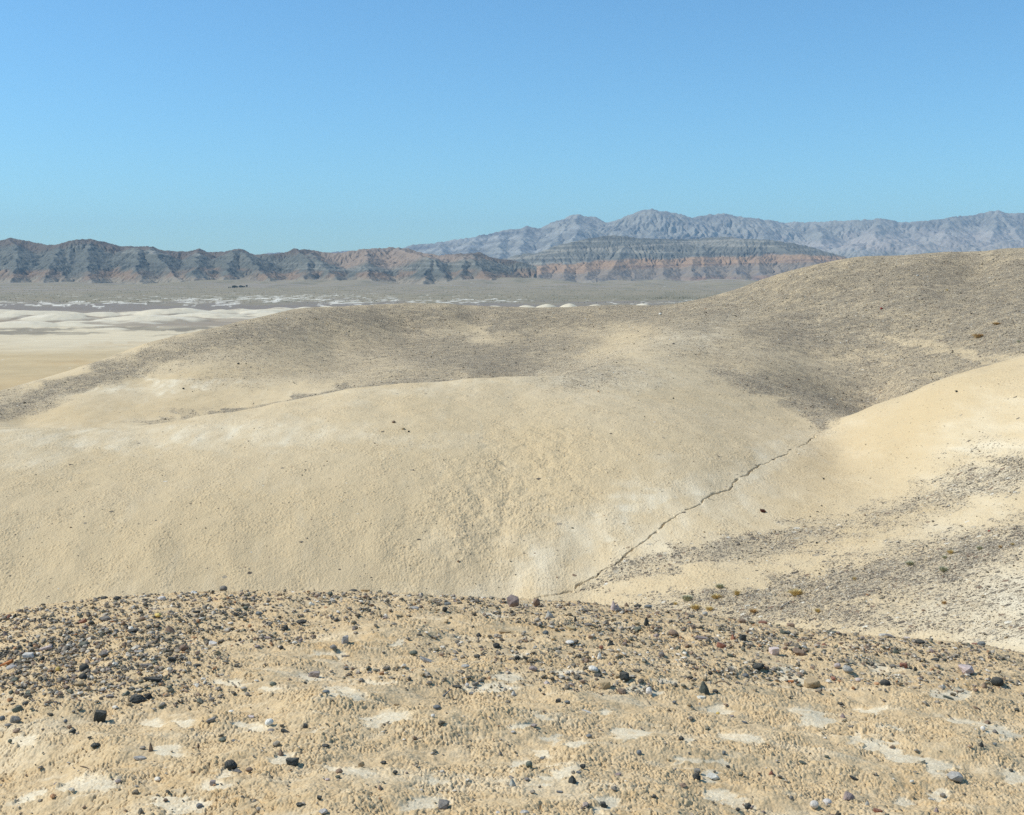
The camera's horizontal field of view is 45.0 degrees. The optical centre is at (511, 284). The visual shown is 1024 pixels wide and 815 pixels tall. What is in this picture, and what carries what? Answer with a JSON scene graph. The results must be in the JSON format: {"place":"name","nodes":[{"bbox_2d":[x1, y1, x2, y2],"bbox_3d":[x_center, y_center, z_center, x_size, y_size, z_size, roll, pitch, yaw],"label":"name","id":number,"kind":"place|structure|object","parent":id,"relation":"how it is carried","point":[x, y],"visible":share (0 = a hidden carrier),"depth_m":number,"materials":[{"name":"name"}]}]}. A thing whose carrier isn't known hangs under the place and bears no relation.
{"place":"outdoors","nodes":[
{"label":"outdoors","id":0,"kind":"place"},
{"bbox_2d":[0,238,536,283],"bbox_3d":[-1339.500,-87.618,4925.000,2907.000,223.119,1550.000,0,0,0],"label":"mountain range","id":1,"kind":"structure","parent":0,"point":[85,260],"depth_m":4790.36,"materials":[{"name":"grey stone"}]},
{"bbox_2d":[0,277,755,389],"bbox_3d":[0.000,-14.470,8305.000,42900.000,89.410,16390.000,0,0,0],"label":"valley floor","id":2,"kind":"structure","parent":0,"point":[28,354],"depth_m":2332.50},
{"bbox_2d":[0,303,647,329],"bbox_3d":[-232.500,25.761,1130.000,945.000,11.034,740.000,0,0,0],"label":"badland mounds","id":3,"kind":"object","parent":2,"relation":"on","point":[18,318],"visible":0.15,"depth_m":1016.72,"materials":[{"name":"soil"}]},
{"bbox_2d":[2,285,731,302],"bbox_3d":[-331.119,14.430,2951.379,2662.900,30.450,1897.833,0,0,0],"label":"scrub","id":4,"kind":"object","parent":2,"relation":"on","point":[376,290],"visible":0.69,"depth_m":2631.99,"materials":[{"name":"plant"}]},
{"bbox_2d":[0,248,1023,652],"bbox_3d":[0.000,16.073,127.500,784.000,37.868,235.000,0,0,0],"label":"badland hills","id":5,"kind":"structure","parent":0,"point":[126,460],"depth_m":29.82,"materials":[{"name":"soil"}]},
{"bbox_2d":[0,251,1023,814],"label":"gravel","id":6,"kind":"structure","parent":5,"relation":"on","point":[130,649],"depth_m":5.59,"materials":[{"name":"grey gravel"}]},
{"bbox_2d":[680,594,692,600],"bbox_3d":[3.061,5.446,21.561,0.297,0.106,0.275,0,0,0],"label":"desert shrub","id":7,"kind":"object","parent":5,"relation":"on","point":[687,597],"visible":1,"depth_m":21.54,"materials":[{"name":"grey plant"}]},
{"bbox_2d":[688,604,701,609],"bbox_3d":[3.126,5.474,21.020,0.260,0.084,0.248,0,0,34],"label":"dry tuft","id":8,"kind":"object","parent":5,"relation":"on","point":[695,606],"visible":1,"depth_m":21.01,"materials":[{"name":"plant"}]},
{"bbox_2d":[710,593,723,598],"bbox_3d":[3.515,5.354,21.272,0.288,0.079,0.276,0,0,0],"label":"dry tuft","id":9,"kind":"object","parent":5,"relation":"on","point":[715,596],"visible":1,"depth_m":21.25,"materials":[{"name":"plant"}]},
{"bbox_2d":[787,588,803,595],"bbox_3d":[4.682,5.068,20.427,0.356,0.107,0.330,0,0,-39],"label":"dry tuft","id":10,"kind":"object","parent":5,"relation":"on","point":[794,592],"visible":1,"depth_m":20.41,"materials":[{"name":"plant"}]},
{"bbox_2d":[939,566,948,571],"bbox_3d":[6.669,4.386,19.113,0.246,0.078,0.235,0,0,0],"label":"desert shrub","id":11,"kind":"object","parent":5,"relation":"on","point":[941,568],"visible":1,"depth_m":19.08,"materials":[{"name":"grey plant"}]},
{"bbox_2d":[970,333,983,337],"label":"dry tuft","id":12,"kind":"object","parent":5,"relation":"on","point":[978,335],"visible":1,"depth_m":55.01,"materials":[{"name":"brown plant"}]},
{"bbox_2d":[0,590,1023,814],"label":"ground","id":13,"kind":"structure","parent":0,"point":[488,771],"depth_m":4.09,"materials":[{"name":"beige sand"}]},
{"bbox_2d":[0,659,13,665],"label":"stone","id":14,"kind":"object","parent":13,"relation":"on","point":[8,662],"visible":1,"depth_m":5.14,"materials":[{"name":"stone"}]},
{"bbox_2d":[6,664,16,669],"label":"stone","id":15,"kind":"object","parent":13,"relation":"on","point":[9,667],"visible":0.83,"depth_m":5.00,"materials":[{"name":"white stone"}]},
{"bbox_2d":[10,716,20,722],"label":"stone","id":16,"kind":"object","parent":13,"relation":"on","point":[15,719],"visible":1,"depth_m":4.06,"materials":[{"name":"grey stone"}]},
{"bbox_2d":[12,705,22,712],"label":"stone","id":17,"kind":"object","parent":13,"relation":"on","point":[19,708],"visible":1,"depth_m":4.17,"materials":[{"name":"grey stone"}]},
{"bbox_2d":[22,652,33,658],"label":"stone","id":18,"kind":"object","parent":13,"relation":"on","point":[25,655],"visible":1,"depth_m":5.22,"materials":[{"name":"white stone"}]},
{"bbox_2d":[39,646,51,650],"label":"stone","id":19,"kind":"object","parent":13,"relation":"on","point":[45,648],"visible":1,"depth_m":5.29,"materials":[{"name":"white stone"}]},
{"bbox_2d":[74,681,83,685],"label":"stone","id":20,"kind":"object","parent":13,"relation":"on","point":[79,683],"visible":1,"depth_m":4.48,"materials":[{"name":"beige stone"}]},
{"bbox_2d":[78,673,86,678],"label":"stone","id":21,"kind":"object","parent":13,"relation":"on","point":[82,676],"visible":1,"depth_m":4.54,"materials":[{"name":"grey stone"}]},
{"bbox_2d":[79,618,86,623],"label":"stone","id":22,"kind":"object","parent":13,"relation":"on","point":[84,620],"visible":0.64,"depth_m":6.05,"materials":[{"name":"red stone"}]},
{"bbox_2d":[78,641,88,645],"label":"stone","id":23,"kind":"object","parent":13,"relation":"on","point":[82,643],"visible":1,"depth_m":5.31,"materials":[{"name":"grey stone"}]},
{"bbox_2d":[79,663,88,671],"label":"stone","id":24,"kind":"object","parent":13,"relation":"on","point":[83,666],"visible":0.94,"depth_m":4.64,"materials":[{"name":"black stone"}]},
{"bbox_2d":[90,742,99,747],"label":"stone","id":25,"kind":"object","parent":13,"relation":"on","point":[94,745],"visible":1,"depth_m":3.75,"materials":[{"name":"grey stone"}]},
{"bbox_2d":[93,710,106,722],"bbox_3d":[-1.365,1.432,4.098,0.042,0.040,0.034,0,0,-7],"label":"stone","id":26,"kind":"object","parent":13,"relation":"on","point":[100,715],"visible":1,"depth_m":4.08,"materials":[{"name":"grey stone"}]},
{"bbox_2d":[98,652,107,655],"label":"stone","id":27,"kind":"object","parent":13,"relation":"on","point":[103,654],"visible":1,"depth_m":4.90,"materials":[{"name":"stone"}]},
{"bbox_2d":[99,615,111,620],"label":"stone","id":28,"kind":"object","parent":13,"relation":"on","point":[105,618],"visible":0.93,"depth_m":5.96,"materials":[{"name":"grey stone"}]},
{"bbox_2d":[127,629,137,632],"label":"stone","id":29,"kind":"object","parent":13,"relation":"on","point":[132,630],"visible":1,"depth_m":5.44,"materials":[{"name":"grey stone"}]},
{"bbox_2d":[129,694,144,703],"bbox_3d":[-1.289,1.431,4.257,0.058,0.038,0.052,0,3,3],"label":"stone","id":30,"kind":"object","parent":13,"relation":"on","point":[136,698],"visible":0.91,"depth_m":4.24,"materials":[{"name":"grey stone"}]},
{"bbox_2d":[133,756,145,759],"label":"stone","id":31,"kind":"object","parent":13,"relation":"on","point":[139,757],"visible":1,"depth_m":3.63,"materials":[{"name":"grey stone"}]},
{"bbox_2d":[145,693,151,699],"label":"stone","id":32,"kind":"object","parent":13,"relation":"on","point":[148,696],"visible":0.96,"depth_m":4.28,"materials":[{"name":"grey stone"}]},
{"bbox_2d":[148,742,152,751],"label":"stone","id":33,"kind":"object","parent":13,"relation":"on","point":[150,748],"visible":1,"depth_m":3.68,"materials":[{"name":"brown stone"}]},
{"bbox_2d":[143,677,161,681],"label":"stone","id":34,"kind":"object","parent":13,"relation":"on","point":[153,679],"visible":1,"depth_m":4.42,"materials":[{"name":"grey stone"}]},
{"bbox_2d":[158,596,165,600],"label":"stone","id":35,"kind":"object","parent":13,"relation":"on","point":[160,598],"visible":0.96,"depth_m":6.80,"materials":[{"name":"white stone"}]},
{"bbox_2d":[164,625,174,632],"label":"stone","id":36,"kind":"object","parent":13,"relation":"on","point":[170,629],"visible":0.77,"depth_m":5.42,"materials":[{"name":"stone"}]},
{"bbox_2d":[167,656,174,661],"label":"stone","id":37,"kind":"object","parent":13,"relation":"on","point":[171,658],"visible":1,"depth_m":4.67,"materials":[{"name":"black stone"}]},
{"bbox_2d":[179,644,188,650],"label":"stone","id":38,"kind":"object","parent":13,"relation":"on","point":[183,647],"visible":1,"depth_m":4.93,"materials":[{"name":"stone"}]},
{"bbox_2d":[206,716,215,722],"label":"stone","id":39,"kind":"object","parent":13,"relation":"on","point":[211,719],"visible":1,"depth_m":3.88,"materials":[{"name":"grey stone"}]},
{"bbox_2d":[209,780,215,785],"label":"stone","id":40,"kind":"object","parent":13,"relation":"on","point":[212,782],"visible":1,"depth_m":3.36,"materials":[{"name":"grey stone"}]},
{"bbox_2d":[209,641,216,645],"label":"stone","id":41,"kind":"object","parent":13,"relation":"on","point":[212,643],"visible":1,"depth_m":5.17,"materials":[{"name":"white stone"}]},
{"bbox_2d":[219,585,226,590],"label":"stone","id":42,"kind":"object","parent":13,"relation":"on","point":[223,588],"visible":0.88,"depth_m":7.99,"materials":[{"name":"grey stone"}]},
{"bbox_2d":[224,759,236,769],"bbox_3d":[-0.797,1.361,3.503,0.038,0.028,0.032,0,-1,-9],"label":"stone","id":43,"kind":"object","parent":13,"relation":"on","point":[230,764],"visible":1,"depth_m":3.49,"materials":[{"name":"grey stone"}]},
{"bbox_2d":[265,718,273,725],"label":"stone","id":44,"kind":"object","parent":13,"relation":"on","point":[269,722],"visible":1,"depth_m":3.86,"materials":[{"name":"white stone"}]},
{"bbox_2d":[286,757,298,765],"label":"stone","id":45,"kind":"object","parent":13,"relation":"on","point":[293,761],"visible":1,"depth_m":3.50,"materials":[{"name":"grey stone"}]},
{"bbox_2d":[296,619,306,623],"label":"stone","id":46,"kind":"object","parent":13,"relation":"on","point":[302,621],"visible":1,"depth_m":5.52,"materials":[{"name":"grey stone"}]},
{"bbox_2d":[308,671,319,677],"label":"stone","id":47,"kind":"object","parent":13,"relation":"on","point":[316,674],"visible":1,"depth_m":4.54,"materials":[{"name":"beige stone"}]},
{"bbox_2d":[319,808,327,813],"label":"stone","id":48,"kind":"object","parent":13,"relation":"on","point":[323,811],"visible":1,"depth_m":3.13,"materials":[{"name":"white stone"}]},
{"bbox_2d":[341,635,348,643],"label":"stone","id":49,"kind":"object","parent":13,"relation":"on","point":[345,638],"visible":1,"depth_m":4.98,"materials":[{"name":"grey stone"}]},
{"bbox_2d":[358,761,364,766],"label":"stone","id":50,"kind":"object","parent":13,"relation":"on","point":[361,764],"visible":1,"depth_m":3.50,"materials":[{"name":"beige stone"}]},
{"bbox_2d":[409,650,417,654],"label":"stone","id":51,"kind":"object","parent":13,"relation":"on","point":[413,652],"visible":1,"depth_m":4.93,"materials":[{"name":"grey stone"}]},
{"bbox_2d":[420,656,433,662],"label":"stone","id":52,"kind":"object","parent":13,"relation":"on","point":[425,660],"visible":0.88,"depth_m":4.80,"materials":[{"name":"grey stone"}]},
{"bbox_2d":[438,799,449,809],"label":"stone","id":53,"kind":"object","parent":13,"relation":"on","point":[443,804],"visible":1,"depth_m":3.22,"materials":[{"name":"grey stone"}]},
{"bbox_2d":[493,643,499,647],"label":"stone","id":54,"kind":"object","parent":13,"relation":"on","point":[496,645],"visible":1,"depth_m":5.12,"materials":[{"name":"grey stone"}]},
{"bbox_2d":[499,630,510,632],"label":"stone","id":55,"kind":"object","parent":13,"relation":"on","point":[504,631],"visible":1,"depth_m":5.58,"materials":[{"name":"beige stone"}]},
{"bbox_2d":[509,778,515,786],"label":"stone","id":56,"kind":"object","parent":13,"relation":"on","point":[512,783],"visible":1,"depth_m":3.40,"materials":[{"name":"white stone"}]},
{"bbox_2d":[507,594,518,606],"bbox_3d":[0.004,1.721,6.734,0.069,0.065,0.065,0,-1,-5],"label":"stone","id":57,"kind":"object","parent":13,"relation":"on","point":[512,600],"visible":0.99,"depth_m":6.71,"materials":[{"name":"stone"}]},
{"bbox_2d":[526,761,532,767],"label":"stone","id":58,"kind":"object","parent":13,"relation":"on","point":[529,764],"visible":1,"depth_m":3.54,"materials":[{"name":"grey stone"}]},
{"bbox_2d":[529,665,536,670],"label":"stone","id":59,"kind":"object","parent":13,"relation":"on","point":[532,668],"visible":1,"depth_m":4.68,"materials":[{"name":"white stone"}]},
{"bbox_2d":[533,598,539,606],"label":"stone","id":60,"kind":"object","parent":13,"relation":"on","point":[536,602],"visible":0.98,"depth_m":6.98,"materials":[{"name":"brown stone"}]},
{"bbox_2d":[546,611,552,617],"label":"stone","id":61,"kind":"object","parent":13,"relation":"on","point":[548,614],"visible":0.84,"depth_m":6.20,"materials":[{"name":"grey stone"}]},
{"bbox_2d":[566,625,575,629],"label":"stone","id":62,"kind":"object","parent":13,"relation":"on","point":[570,627],"visible":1,"depth_m":5.78,"materials":[{"name":"beige stone"}]},
{"bbox_2d":[568,776,576,783],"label":"stone","id":63,"kind":"object","parent":13,"relation":"on","point":[572,779],"visible":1,"depth_m":3.43,"materials":[{"name":"grey stone"}]},
{"bbox_2d":[589,665,597,671],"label":"stone","id":64,"kind":"object","parent":13,"relation":"on","point":[592,668],"visible":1,"depth_m":4.68,"materials":[{"name":"white stone"}]},
{"bbox_2d":[594,673,602,676],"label":"stone","id":65,"kind":"object","parent":13,"relation":"on","point":[597,674],"visible":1,"depth_m":4.65,"materials":[{"name":"grey stone"}]},
{"bbox_2d":[600,801,606,807],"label":"stone","id":66,"kind":"object","parent":13,"relation":"on","point":[603,804],"visible":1,"depth_m":3.30,"materials":[{"name":"grey stone"}]},
{"bbox_2d":[599,679,610,688],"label":"stone","id":67,"kind":"object","parent":13,"relation":"on","point":[604,684],"visible":1,"depth_m":4.53,"materials":[{"name":"beige stone"}]},
{"bbox_2d":[610,601,615,609],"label":"stone","id":68,"kind":"object","parent":13,"relation":"on","point":[613,606],"visible":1,"depth_m":7.03,"materials":[{"name":"grey stone"}]},
{"bbox_2d":[617,688,626,694],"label":"stone","id":69,"kind":"object","parent":13,"relation":"on","point":[620,690],"visible":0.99,"depth_m":4.51,"materials":[{"name":"beige stone"}]},
{"bbox_2d":[619,671,629,680],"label":"stone","id":70,"kind":"object","parent":13,"relation":"on","point":[624,675],"visible":1,"depth_m":4.60,"materials":[{"name":"grey stone"}]},
{"bbox_2d":[644,617,648,625],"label":"stone","id":71,"kind":"object","parent":13,"relation":"on","point":[646,622],"visible":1,"depth_m":6.15,"materials":[{"name":"black stone"}]},
{"bbox_2d":[646,687,651,694],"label":"stone","id":72,"kind":"object","parent":13,"relation":"on","point":[648,690],"visible":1,"depth_m":4.54,"materials":[{"name":"white stone"}]},
{"bbox_2d":[669,629,678,635],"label":"stone","id":73,"kind":"object","parent":13,"relation":"on","point":[672,632],"visible":1,"depth_m":5.94,"materials":[{"name":"stone"}]},
{"bbox_2d":[692,773,700,780],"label":"stone","id":74,"kind":"object","parent":13,"relation":"on","point":[697,776],"visible":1,"depth_m":3.62,"materials":[{"name":"grey stone"}]},
{"bbox_2d":[695,635,707,639],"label":"stone","id":75,"kind":"object","parent":13,"relation":"on","point":[700,637],"visible":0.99,"depth_m":5.85,"materials":[{"name":"grey stone"}]},
{"bbox_2d":[699,681,708,694],"bbox_3d":[0.715,1.502,4.602,0.038,0.053,0.035,0,0,-38],"label":"stone","id":76,"kind":"object","parent":13,"relation":"on","point":[703,688],"visible":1,"depth_m":4.59,"materials":[{"name":"grey stone"}]},
{"bbox_2d":[706,772,718,779],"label":"stone","id":77,"kind":"object","parent":13,"relation":"on","point":[712,776],"visible":1,"depth_m":3.66,"materials":[{"name":"white stone"}]},
{"bbox_2d":[716,642,726,648],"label":"stone","id":78,"kind":"object","parent":13,"relation":"on","point":[721,645],"visible":0.86,"depth_m":5.76,"materials":[{"name":"brown stone"}]},
{"bbox_2d":[739,618,745,623],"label":"stone","id":79,"kind":"object","parent":13,"relation":"on","point":[741,620],"visible":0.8,"depth_m":7.49,"materials":[{"name":"stone"}]},
{"bbox_2d":[739,634,746,640],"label":"stone","id":80,"kind":"object","parent":13,"relation":"on","point":[742,637],"visible":0.85,"depth_m":5.90,"materials":[{"name":"grey stone"}]},
{"bbox_2d":[744,802,751,809],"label":"stone","id":81,"kind":"object","parent":13,"relation":"on","point":[747,805],"visible":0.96,"depth_m":3.46,"materials":[{"name":"grey stone"}]},
{"bbox_2d":[752,663,763,669],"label":"stone","id":82,"kind":"object","parent":13,"relation":"on","point":[758,666],"visible":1,"depth_m":5.12,"materials":[{"name":"grey stone"}]},
{"bbox_2d":[769,647,778,654],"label":"stone","id":83,"kind":"object","parent":13,"relation":"on","point":[773,650],"visible":1,"depth_m":5.66,"materials":[{"name":"white stone"}]},
{"bbox_2d":[780,630,790,633],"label":"stone","id":84,"kind":"object","parent":13,"relation":"on","point":[784,632],"visible":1,"depth_m":6.91,"materials":[{"name":"grey stone"}]},
{"bbox_2d":[793,647,806,655],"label":"stone","id":85,"kind":"object","parent":13,"relation":"on","point":[798,652],"visible":0.94,"depth_m":5.75,"materials":[{"name":"brown stone"}]},
{"bbox_2d":[804,677,820,687],"bbox_3d":[1.218,1.619,5.020,0.060,0.035,0.052,0,5,-11],"label":"stone","id":86,"kind":"object","parent":13,"relation":"on","point":[811,682],"visible":1,"depth_m":5.00,"materials":[{"name":"beige stone"}]},
{"bbox_2d":[810,800,818,808],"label":"stone","id":87,"kind":"object","parent":13,"relation":"on","point":[814,804],"visible":1,"depth_m":3.50,"materials":[{"name":"white stone"}]},
{"bbox_2d":[822,798,831,803],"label":"stone","id":88,"kind":"object","parent":13,"relation":"on","point":[826,800],"visible":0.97,"depth_m":3.56,"materials":[{"name":"white stone"}]},
{"bbox_2d":[834,663,840,667],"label":"stone","id":89,"kind":"object","parent":13,"relation":"on","point":[837,665],"visible":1,"depth_m":5.28,"materials":[{"name":"white stone"}]},
{"bbox_2d":[843,665,852,672],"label":"stone","id":90,"kind":"object","parent":13,"relation":"on","point":[847,669],"visible":1,"depth_m":5.23,"materials":[{"name":"white stone"}]},
{"bbox_2d":[843,791,854,799],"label":"stone","id":91,"kind":"object","parent":13,"relation":"on","point":[848,795],"visible":1,"depth_m":3.63,"materials":[{"name":"stone"}]},
{"bbox_2d":[873,808,882,812],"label":"stone","id":92,"kind":"object","parent":13,"relation":"on","point":[875,810],"visible":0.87,"depth_m":3.52,"materials":[{"name":"brown stone"}]},
{"bbox_2d":[880,679,890,685],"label":"stone","id":93,"kind":"object","parent":13,"relation":"on","point":[885,682],"visible":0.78,"depth_m":5.06,"materials":[{"name":"grey stone"}]},
{"bbox_2d":[900,662,907,667],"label":"stone","id":94,"kind":"object","parent":13,"relation":"on","point":[902,664],"visible":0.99,"depth_m":5.67,"materials":[{"name":"brown stone"}]},
{"bbox_2d":[916,639,924,643],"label":"stone","id":95,"kind":"object","parent":13,"relation":"on","point":[919,641],"visible":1,"depth_m":6.80,"materials":[{"name":"grey stone"}]},
{"bbox_2d":[947,771,962,781],"bbox_3d":[1.392,1.547,3.888,0.051,0.026,0.047,0,0,-12],"label":"stone","id":96,"kind":"object","parent":13,"relation":"on","point":[953,776],"visible":1,"depth_m":3.87,"materials":[{"name":"white stone"}]},
{"bbox_2d":[958,664,973,673],"bbox_3d":[2.102,1.776,5.710,0.064,0.036,0.068,0,0,-26],"label":"stone","id":97,"kind":"object","parent":13,"relation":"on","point":[967,669],"visible":1,"depth_m":5.69,"materials":[{"name":"stone"}]},
{"bbox_2d":[991,677,1003,685],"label":"stone","id":98,"kind":"object","parent":13,"relation":"on","point":[997,681],"visible":1,"depth_m":5.57,"materials":[{"name":"grey stone"}]},
{"bbox_2d":[0,0,1023,254],"label":"sky","id":99,"kind":"structure","parent":0,"point":[256,127],"materials":[{"name":"blue"}]},
{"bbox_2d":[266,208,1023,258],"bbox_3d":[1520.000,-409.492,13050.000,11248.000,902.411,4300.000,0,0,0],"label":"mountain range","id":100,"kind":"structure","parent":0,"point":[992,230],"depth_m":13370.57,"materials":[{"name":"grey stone"}]},
{"bbox_2d":[505,235,846,282],"bbox_3d":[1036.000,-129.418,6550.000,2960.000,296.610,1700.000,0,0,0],"label":"mountain escarpment","id":101,"kind":"structure","parent":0,"point":[603,258],"depth_m":6564.28,"materials":[{"name":"grey stone"}]}
]}

